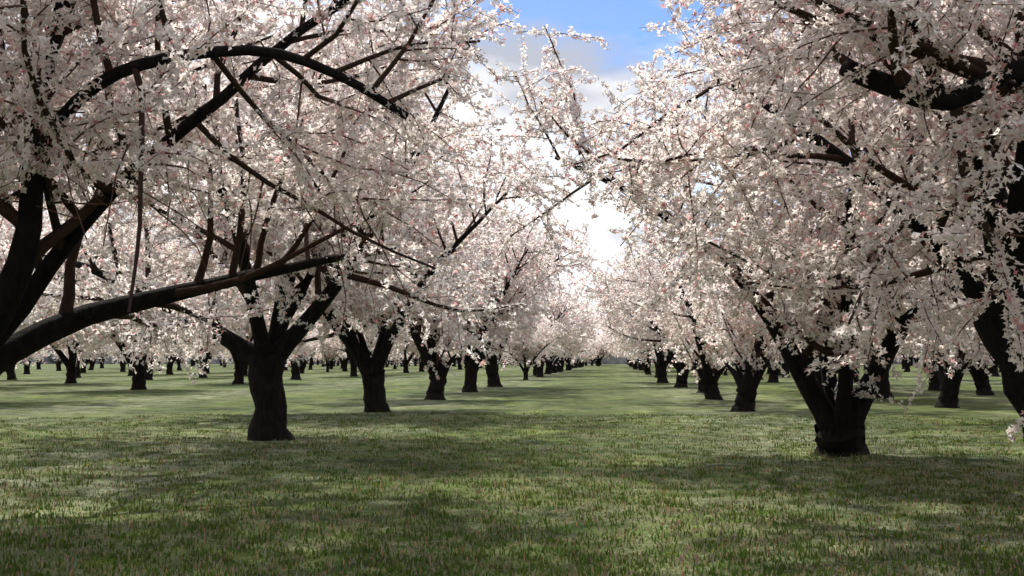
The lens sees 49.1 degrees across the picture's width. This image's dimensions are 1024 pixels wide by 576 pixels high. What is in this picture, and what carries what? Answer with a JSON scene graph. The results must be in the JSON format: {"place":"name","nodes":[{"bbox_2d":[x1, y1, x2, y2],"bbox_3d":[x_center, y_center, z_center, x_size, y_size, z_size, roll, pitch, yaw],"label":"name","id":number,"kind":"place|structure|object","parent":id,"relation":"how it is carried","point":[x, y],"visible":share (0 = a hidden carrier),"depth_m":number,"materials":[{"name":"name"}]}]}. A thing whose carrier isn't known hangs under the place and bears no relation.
{"place":"outdoors","nodes":[
{"label":"outdoors","id":0,"kind":"place"},
{"bbox_2d":[0,0,894,333],"label":"sky","id":1,"kind":"structure","parent":0,"point":[619,22],"materials":[{"name":"white"}]},
{"bbox_2d":[0,364,1023,575],"bbox_3d":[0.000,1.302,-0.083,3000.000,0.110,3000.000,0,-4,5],"label":"ground","id":2,"kind":"structure","parent":0,"point":[45,391],"depth_m":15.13,"materials":[{"name":"green plant"}]},
{"bbox_2d":[6,345,53,379],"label":"tree","id":3,"kind":"object","parent":2,"relation":"on","point":[10,372],"visible":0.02,"depth_m":70.80,"materials":[{"name":"pink plant"}]},
{"bbox_2d":[20,349,44,373],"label":"tree","id":4,"kind":"object","parent":2,"relation":"on","point":[27,367],"visible":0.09,"depth_m":98.44,"materials":[{"name":"pink plant"}]},
{"bbox_2d":[31,348,47,368],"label":"tree","id":5,"kind":"object","parent":2,"relation":"on","point":[37,361],"visible":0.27,"depth_m":143.92,"materials":[{"name":"pink plant"}]},
{"bbox_2d":[50,347,68,370],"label":"tree","id":6,"kind":"object","parent":2,"relation":"on","point":[58,361],"visible":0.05,"depth_m":125.38,"materials":[{"name":"pink plant"}]},
{"bbox_2d":[0,191,135,363],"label":"tree","id":7,"kind":"object","parent":2,"relation":"on","point":[6,227],"visible":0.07,"depth_m":34.91,"materials":[{"name":"pink plant"}]},
{"bbox_2d":[38,263,113,382],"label":"tree","id":8,"kind":"object","parent":2,"relation":"on","point":[70,366],"visible":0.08,"depth_m":59.60,"materials":[{"name":"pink plant"}]},
{"bbox_2d":[61,341,101,377],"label":"tree","id":9,"kind":"object","parent":2,"relation":"on","point":[78,373],"visible":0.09,"depth_m":79.39,"materials":[{"name":"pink plant"}]},
{"bbox_2d":[62,339,121,372],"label":"tree","id":10,"kind":"object","parent":2,"relation":"on","point":[83,369],"visible":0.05,"depth_m":107.41,"materials":[{"name":"pink plant"}]},
{"bbox_2d":[88,350,101,369],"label":"tree","id":11,"kind":"object","parent":2,"relation":"on","point":[92,364],"visible":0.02,"depth_m":134.36,"materials":[{"name":"pink plant"}]},
{"bbox_2d":[96,347,112,367],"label":"tree","id":12,"kind":"object","parent":2,"relation":"on","point":[101,363],"visible":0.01,"depth_m":162.46,"materials":[{"name":"pink plant"}]},
{"bbox_2d":[107,343,126,371],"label":"tree","id":13,"kind":"object","parent":2,"relation":"on","point":[122,366],"visible":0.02,"depth_m":116.41,"materials":[{"name":"pink plant"}]},
{"bbox_2d":[104,313,170,375],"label":"tree","id":14,"kind":"object","parent":2,"relation":"on","point":[130,372],"visible":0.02,"depth_m":87.90,"materials":[{"name":"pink plant"}]},
{"bbox_2d":[44,221,239,389],"bbox_3d":[-15.769,0.813,47.180,10.309,7.368,8.939,-2,-4,30],"label":"tree","id":15,"kind":"object","parent":2,"relation":"on","point":[138,380],"visible":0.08,"depth_m":46.67,"materials":[{"name":"pink plant"}]},
{"bbox_2d":[145,339,177,379],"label":"tree","id":16,"kind":"object","parent":2,"relation":"on","point":[149,375],"visible":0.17,"depth_m":69.97,"materials":[{"name":"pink plant"}]},
{"bbox_2d":[152,341,204,374],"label":"tree","id":17,"kind":"object","parent":2,"relation":"on","point":[169,369],"depth_m":95.94,"materials":[{"name":"pink plant"}]},
{"bbox_2d":[174,343,191,369],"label":"tree","id":18,"kind":"object","parent":2,"relation":"on","point":[178,360],"visible":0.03,"depth_m":131.86,"materials":[{"name":"pink plant"}]},
{"bbox_2d":[182,298,230,377],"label":"tree","id":19,"kind":"object","parent":2,"relation":"on","point":[205,360],"visible":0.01,"depth_m":78.86,"materials":[{"name":"pink plant"}]},
{"bbox_2d":[185,338,231,372],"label":"tree","id":20,"kind":"object","parent":2,"relation":"on","point":[210,357],"visible":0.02,"depth_m":104.90,"materials":[{"name":"pink plant"}]},
{"bbox_2d":[214,350,223,365],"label":"tree","id":21,"kind":"object","parent":2,"relation":"on","point":[221,361],"depth_m":220.20,"materials":[{"name":"pink plant"}]},
{"bbox_2d":[216,346,229,361],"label":"tree","id":22,"kind":"object","parent":2,"relation":"on","point":[227,355],"depth_m":115.14,"materials":[{"name":"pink plant"}]},
{"bbox_2d":[214,352,232,366],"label":"tree","id":23,"kind":"object","parent":2,"relation":"on","point":[224,362],"visible":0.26,"depth_m":179.15,"materials":[{"name":"pink plant"}]},
{"bbox_2d":[203,312,301,375],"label":"tree","id":24,"kind":"object","parent":2,"relation":"on","point":[245,371],"depth_m":87.74,"materials":[{"name":"pink plant"}]},
{"bbox_2d":[192,261,313,383],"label":"tree","id":25,"kind":"object","parent":2,"relation":"on","point":[240,365],"visible":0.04,"depth_m":59.84,"materials":[{"name":"pink plant"}]},
{"bbox_2d":[0,0,528,440],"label":"tree","id":26,"kind":"object","parent":2,"relation":"on","point":[264,357],"visible":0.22,"depth_m":18.20,"materials":[{"name":"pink plant"}]},
{"bbox_2d":[0,0,547,383],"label":"tree","id":27,"kind":"object","parent":2,"relation":"on","point":[41,109],"visible":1,"depth_m":9.33,"materials":[{"name":"pink plant"}]},
{"bbox_2d":[287,309,324,379],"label":"tree","id":28,"kind":"object","parent":2,"relation":"on","point":[295,363],"visible":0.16,"depth_m":71.61,"materials":[{"name":"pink plant"}]},
{"bbox_2d":[291,307,329,372],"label":"tree","id":29,"kind":"object","parent":2,"relation":"on","point":[304,363],"visible":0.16,"depth_m":104.33,"materials":[{"name":"pink plant"}]},
{"bbox_2d":[306,325,320,369],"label":"tree","id":30,"kind":"object","parent":2,"relation":"on","point":[311,363],"visible":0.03,"depth_m":140.97,"materials":[{"name":"pink plant"}]},
{"bbox_2d":[312,334,345,371],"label":"tree","id":31,"kind":"object","parent":2,"relation":"on","point":[327,358],"visible":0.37,"depth_m":113.71,"materials":[{"name":"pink plant"}]},
{"bbox_2d":[329,355,342,368],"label":"tree","id":32,"kind":"object","parent":2,"relation":"on","point":[331,366],"depth_m":149.83,"materials":[{"name":"pink plant"}]},
{"bbox_2d":[313,328,372,370],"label":"tree","id":33,"kind":"object","parent":2,"relation":"on","point":[345,363],"depth_m":121.92,"materials":[{"name":"pink plant"}]},
{"bbox_2d":[308,303,380,376],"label":"tree","id":34,"kind":"object","parent":2,"relation":"on","point":[353,368],"visible":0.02,"depth_m":84.04,"materials":[{"name":"pink plant"}]},
{"bbox_2d":[144,111,586,411],"bbox_3d":[-3.566,-0.481,27.692,8.988,7.483,10.365,-3,-5,40],"label":"tree","id":35,"kind":"object","parent":2,"relation":"on","point":[437,231],"visible":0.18,"depth_m":27.10,"materials":[{"name":"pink plant"}]},
{"bbox_2d":[385,355,391,366],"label":"tree","id":36,"kind":"object","parent":2,"relation":"on","point":[387,363],"visible":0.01,"depth_m":186.23,"materials":[{"name":"pink plant"}]},
{"bbox_2d":[369,317,414,358],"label":"tree","id":37,"kind":"object","parent":2,"relation":"on","point":[392,350],"visible":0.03,"depth_m":95.48,"materials":[{"name":"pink plant"}]},
{"bbox_2d":[388,352,401,368],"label":"tree","id":38,"kind":"object","parent":2,"relation":"on","point":[394,364],"visible":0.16,"depth_m":148.46,"materials":[{"name":"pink plant"}]},
{"bbox_2d":[370,314,448,372],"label":"tree","id":39,"kind":"object","parent":2,"relation":"on","point":[411,346],"visible":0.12,"depth_m":107.42,"materials":[{"name":"pink plant"}]},
{"bbox_2d":[412,357,417,365],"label":"tree","id":40,"kind":"object","parent":2,"relation":"on","point":[415,359],"depth_m":216.73,"materials":[{"name":"pink plant"}]},
{"bbox_2d":[329,186,519,399],"bbox_3d":[-3.453,0.097,37.413,6.455,7.566,7.503,-1,-4,15],"label":"tree","id":41,"kind":"object","parent":2,"relation":"on","point":[435,369],"visible":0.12,"depth_m":36.49,"materials":[{"name":"pink plant"}]},
{"bbox_2d":[406,336,442,371],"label":"tree","id":42,"kind":"object","parent":2,"relation":"on","point":[421,365],"visible":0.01,"depth_m":119.26,"materials":[{"name":"pink plant"}]},
{"bbox_2d":[439,342,459,366],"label":"tree","id":43,"kind":"object","parent":2,"relation":"on","point":[446,354],"visible":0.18,"depth_m":131.74,"materials":[{"name":"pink plant"}]},
{"bbox_2d":[447,321,472,368],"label":"tree","id":44,"kind":"object","parent":2,"relation":"on","point":[459,359],"visible":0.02,"depth_m":143.16,"materials":[{"name":"pink plant"}]},
{"bbox_2d":[416,204,575,391],"bbox_3d":[-1.480,0.551,45.062,8.429,7.636,9.720,0,-4,-3],"label":"tree","id":45,"kind":"object","parent":2,"relation":"on","point":[518,269],"visible":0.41,"depth_m":43.81,"materials":[{"name":"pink plant"}]},
{"bbox_2d":[17,346,990,363],"bbox_3d":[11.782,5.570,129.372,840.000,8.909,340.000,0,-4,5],"label":"treeline","id":46,"kind":"object","parent":2,"relation":"on","point":[604,360],"depth_m":307.62,"materials":[{"name":"green plant"}]},
{"bbox_2d":[445,201,599,386],"bbox_3d":[-0.600,0.395,52.846,8.370,9.009,7.202,2,-4,-33],"label":"tree","id":47,"kind":"object","parent":2,"relation":"on","point":[492,369],"visible":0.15,"depth_m":52.31,"materials":[{"name":"pink plant"}]},
{"bbox_2d":[495,316,566,379],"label":"tree","id":48,"kind":"object","parent":2,"relation":"on","point":[532,353],"visible":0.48,"depth_m":70.87,"materials":[{"name":"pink plant"}]},
{"bbox_2d":[494,270,591,375],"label":"tree","id":49,"kind":"object","parent":2,"relation":"on","point":[560,311],"visible":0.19,"depth_m":86.93,"materials":[{"name":"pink plant"}]},
{"bbox_2d":[526,309,566,376],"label":"tree","id":50,"kind":"object","parent":2,"relation":"on","point":[539,370],"visible":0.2,"depth_m":80.38,"materials":[{"name":"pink plant"}]},
{"bbox_2d":[542,291,589,373],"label":"tree","id":51,"kind":"object","parent":2,"relation":"on","point":[549,363],"visible":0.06,"depth_m":98.28,"materials":[{"name":"pink plant"}]},
{"bbox_2d":[546,298,592,372],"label":"tree","id":52,"kind":"object","parent":2,"relation":"on","point":[554,366],"visible":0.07,"depth_m":106.83,"materials":[{"name":"pink plant"}]},
{"bbox_2d":[562,309,593,370],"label":"tree","id":53,"kind":"object","parent":2,"relation":"on","point":[569,356],"visible":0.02,"depth_m":124.58,"materials":[{"name":"pink plant"}]},
{"bbox_2d":[557,293,603,371],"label":"tree","id":54,"kind":"object","parent":2,"relation":"on","point":[559,367],"visible":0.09,"depth_m":114.88,"materials":[{"name":"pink plant"}]},
{"bbox_2d":[574,339,588,367],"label":"tree","id":55,"kind":"object","parent":2,"relation":"on","point":[576,363],"visible":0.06,"depth_m":168.61,"materials":[{"name":"pink plant"}]},
{"bbox_2d":[564,307,602,369],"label":"tree","id":56,"kind":"object","parent":2,"relation":"on","point":[568,361],"visible":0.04,"depth_m":132.91,"materials":[{"name":"pink plant"}]},
{"bbox_2d":[577,341,590,367],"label":"tree","id":57,"kind":"object","parent":2,"relation":"on","point":[579,364],"visible":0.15,"depth_m":177.22,"materials":[{"name":"pink plant"}]},
{"bbox_2d":[570,300,603,369],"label":"tree","id":58,"kind":"object","parent":2,"relation":"on","point":[585,340],"depth_m":139.86,"materials":[{"name":"pink plant"}]},
{"bbox_2d":[580,348,597,366],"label":"tree","id":59,"kind":"object","parent":2,"relation":"on","point":[587,358],"visible":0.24,"depth_m":186.09,"materials":[{"name":"pink plant"}]},
{"bbox_2d":[582,327,598,366],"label":"tree","id":60,"kind":"object","parent":2,"relation":"on","point":[590,346],"visible":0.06,"depth_m":197.72,"materials":[{"name":"pink plant"}]},
{"bbox_2d":[589,331,614,365],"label":"tree","id":61,"kind":"object","parent":2,"relation":"on","point":[600,351],"visible":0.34,"depth_m":211.67,"materials":[{"name":"pink plant"}]},
{"bbox_2d":[596,331,631,366],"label":"tree","id":62,"kind":"object","parent":2,"relation":"on","point":[602,339],"visible":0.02,"depth_m":194.97,"materials":[{"name":"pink plant"}]},
{"bbox_2d":[605,338,631,359],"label":"tree","id":63,"kind":"object","parent":2,"relation":"on","point":[617,352],"visible":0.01,"depth_m":177.32,"materials":[{"name":"pink plant"}]},
{"bbox_2d":[604,333,633,366],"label":"tree","id":64,"kind":"object","parent":2,"relation":"on","point":[618,351],"visible":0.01,"depth_m":166.61,"materials":[{"name":"pink plant"}]},
{"bbox_2d":[590,293,656,358],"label":"tree","id":65,"kind":"object","parent":2,"relation":"on","point":[618,340],"visible":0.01,"depth_m":89.44,"materials":[{"name":"pink plant"}]},
{"bbox_2d":[596,315,651,371],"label":"tree","id":66,"kind":"object","parent":2,"relation":"on","point":[612,347],"visible":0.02,"depth_m":115.83,"materials":[{"name":"pink plant"}]},
{"bbox_2d":[597,312,650,370],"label":"tree","id":67,"kind":"object","parent":2,"relation":"on","point":[616,340],"visible":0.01,"depth_m":122.50,"materials":[{"name":"pink plant"}]},
{"bbox_2d":[610,345,638,368],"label":"tree","id":68,"kind":"object","parent":2,"relation":"on","point":[623,353],"visible":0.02,"depth_m":150.05,"materials":[{"name":"pink plant"}]},
{"bbox_2d":[606,328,643,369],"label":"tree","id":69,"kind":"object","parent":2,"relation":"on","point":[641,367],"depth_m":132.67,"materials":[{"name":"pink plant"}]},
{"bbox_2d":[620,342,638,369],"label":"tree","id":70,"kind":"object","parent":2,"relation":"on","point":[635,362],"visible":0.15,"depth_m":140.84,"materials":[{"name":"pink plant"}]},
{"bbox_2d":[620,327,652,373],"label":"tree","id":71,"kind":"object","parent":2,"relation":"on","point":[646,367],"visible":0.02,"depth_m":96.55,"materials":[{"name":"pink plant"}]},
{"bbox_2d":[575,244,710,387],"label":"tree","id":72,"kind":"object","parent":2,"relation":"on","point":[681,380],"visible":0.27,"depth_m":52.89,"materials":[{"name":"pink plant"}]},
{"bbox_2d":[584,253,733,382],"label":"tree","id":73,"kind":"object","parent":2,"relation":"on","point":[662,364],"visible":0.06,"depth_m":61.60,"materials":[{"name":"pink plant"}]},
{"bbox_2d":[645,342,679,377],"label":"tree","id":74,"kind":"object","parent":2,"relation":"on","point":[654,359],"visible":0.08,"depth_m":79.08,"materials":[{"name":"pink plant"}]},
{"bbox_2d":[587,209,782,399],"bbox_3d":[5.849,0.530,34.923,6.282,6.331,5.736,3,-4,-36],"label":"tree","id":75,"kind":"object","parent":2,"relation":"on","point":[709,376],"visible":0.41,"depth_m":35.47,"materials":[{"name":"pink plant"}]},
{"bbox_2d":[661,287,730,392],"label":"tree","id":76,"kind":"object","parent":2,"relation":"on","point":[700,385],"visible":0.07,"depth_m":43.68,"materials":[{"name":"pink plant"}]},
{"bbox_2d":[715,353,733,375],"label":"tree","id":77,"kind":"object","parent":2,"relation":"on","point":[725,370],"visible":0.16,"depth_m":89.61,"materials":[{"name":"pink plant"}]},
{"bbox_2d":[465,1,1023,456],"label":"tree","id":78,"kind":"object","parent":2,"relation":"on","point":[839,409],"visible":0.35,"depth_m":15.02,"materials":[{"name":"pink plant"}]},
{"bbox_2d":[652,191,855,411],"bbox_3d":[6.723,-0.003,30.124,6.337,6.813,5.786,2,-4,-30],"label":"tree","id":79,"kind":"object","parent":2,"relation":"on","point":[749,373],"visible":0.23,"depth_m":28.34,"materials":[{"name":"pink plant"}]},
{"bbox_2d":[710,287,800,382],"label":"tree","id":80,"kind":"object","parent":2,"relation":"on","point":[773,376],"visible":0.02,"depth_m":63.22,"materials":[{"name":"pink plant"}]},
{"bbox_2d":[771,350,789,376],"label":"tree","id":81,"kind":"object","parent":2,"relation":"on","point":[784,367],"depth_m":81.71,"materials":[{"name":"pink plant"}]},
{"bbox_2d":[558,0,1023,441],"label":"cherry blossoms","id":82,"kind":"object","parent":2,"relation":"on","point":[950,80],"visible":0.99,"depth_m":8.57,"materials":[{"name":"pink plant"}]},
{"bbox_2d":[770,305,833,377],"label":"tree","id":83,"kind":"object","parent":2,"relation":"on","point":[809,360],"depth_m":54.52,"materials":[{"name":"pink plant"}]},
{"bbox_2d":[727,223,877,388],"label":"tree","id":84,"kind":"object","parent":2,"relation":"on","point":[818,376],"depth_m":45.11,"materials":[{"name":"pink plant"}]},
{"bbox_2d":[766,221,931,398],"bbox_3d":[11.957,0.302,36.984,9.743,7.079,8.448,1,-4,-21],"label":"tree","id":85,"kind":"object","parent":2,"relation":"on","point":[884,390],"visible":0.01,"depth_m":36.44,"materials":[{"name":"pink plant"}]},
{"bbox_2d":[853,359,867,381],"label":"tree","id":86,"kind":"object","parent":2,"relation":"on","point":[856,379],"visible":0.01,"depth_m":63.30,"materials":[{"name":"pink plant"}]},
{"bbox_2d":[855,338,905,369],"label":"tree","id":87,"kind":"object","parent":2,"relation":"on","point":[893,360],"visible":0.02,"depth_m":55.21,"materials":[{"name":"pink plant"}]},
{"bbox_2d":[896,354,916,368],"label":"tree","id":88,"kind":"object","parent":2,"relation":"on","point":[903,364],"visible":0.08,"depth_m":148.39,"materials":[{"name":"pink plant"}]},
{"bbox_2d":[894,349,920,371],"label":"tree","id":89,"kind":"object","parent":2,"relation":"on","point":[907,367],"visible":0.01,"depth_m":113.83,"materials":[{"name":"pink plant"}]},
{"bbox_2d":[914,354,927,368],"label":"tree","id":90,"kind":"object","parent":2,"relation":"on","point":[925,365],"visible":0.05,"depth_m":138.22,"materials":[{"name":"pink plant"}]},
{"bbox_2d":[885,334,976,390],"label":"tree","id":91,"kind":"object","parent":2,"relation":"on","point":[934,383],"depth_m":46.45,"materials":[{"name":"pink plant"}]},
{"bbox_2d":[898,259,993,407],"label":"tree","id":92,"kind":"object","parent":2,"relation":"on","point":[949,393],"visible":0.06,"depth_m":30.38,"materials":[{"name":"pink plant"}]},
{"bbox_2d":[871,188,1023,352],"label":"tree","id":93,"kind":"object","parent":2,"relation":"on","point":[956,312],"visible":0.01,"depth_m":23.81,"materials":[{"name":"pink plant"}]},
{"bbox_2d":[953,339,998,395],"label":"tree","id":94,"kind":"object","parent":2,"relation":"on","point":[980,376],"visible":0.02,"depth_m":40.16,"materials":[{"name":"pink plant"}]},
{"bbox_2d":[968,347,999,375],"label":"tree","id":95,"kind":"object","parent":2,"relation":"on","point":[995,372],"depth_m":86.76,"materials":[{"name":"pink plant"}]}
]}

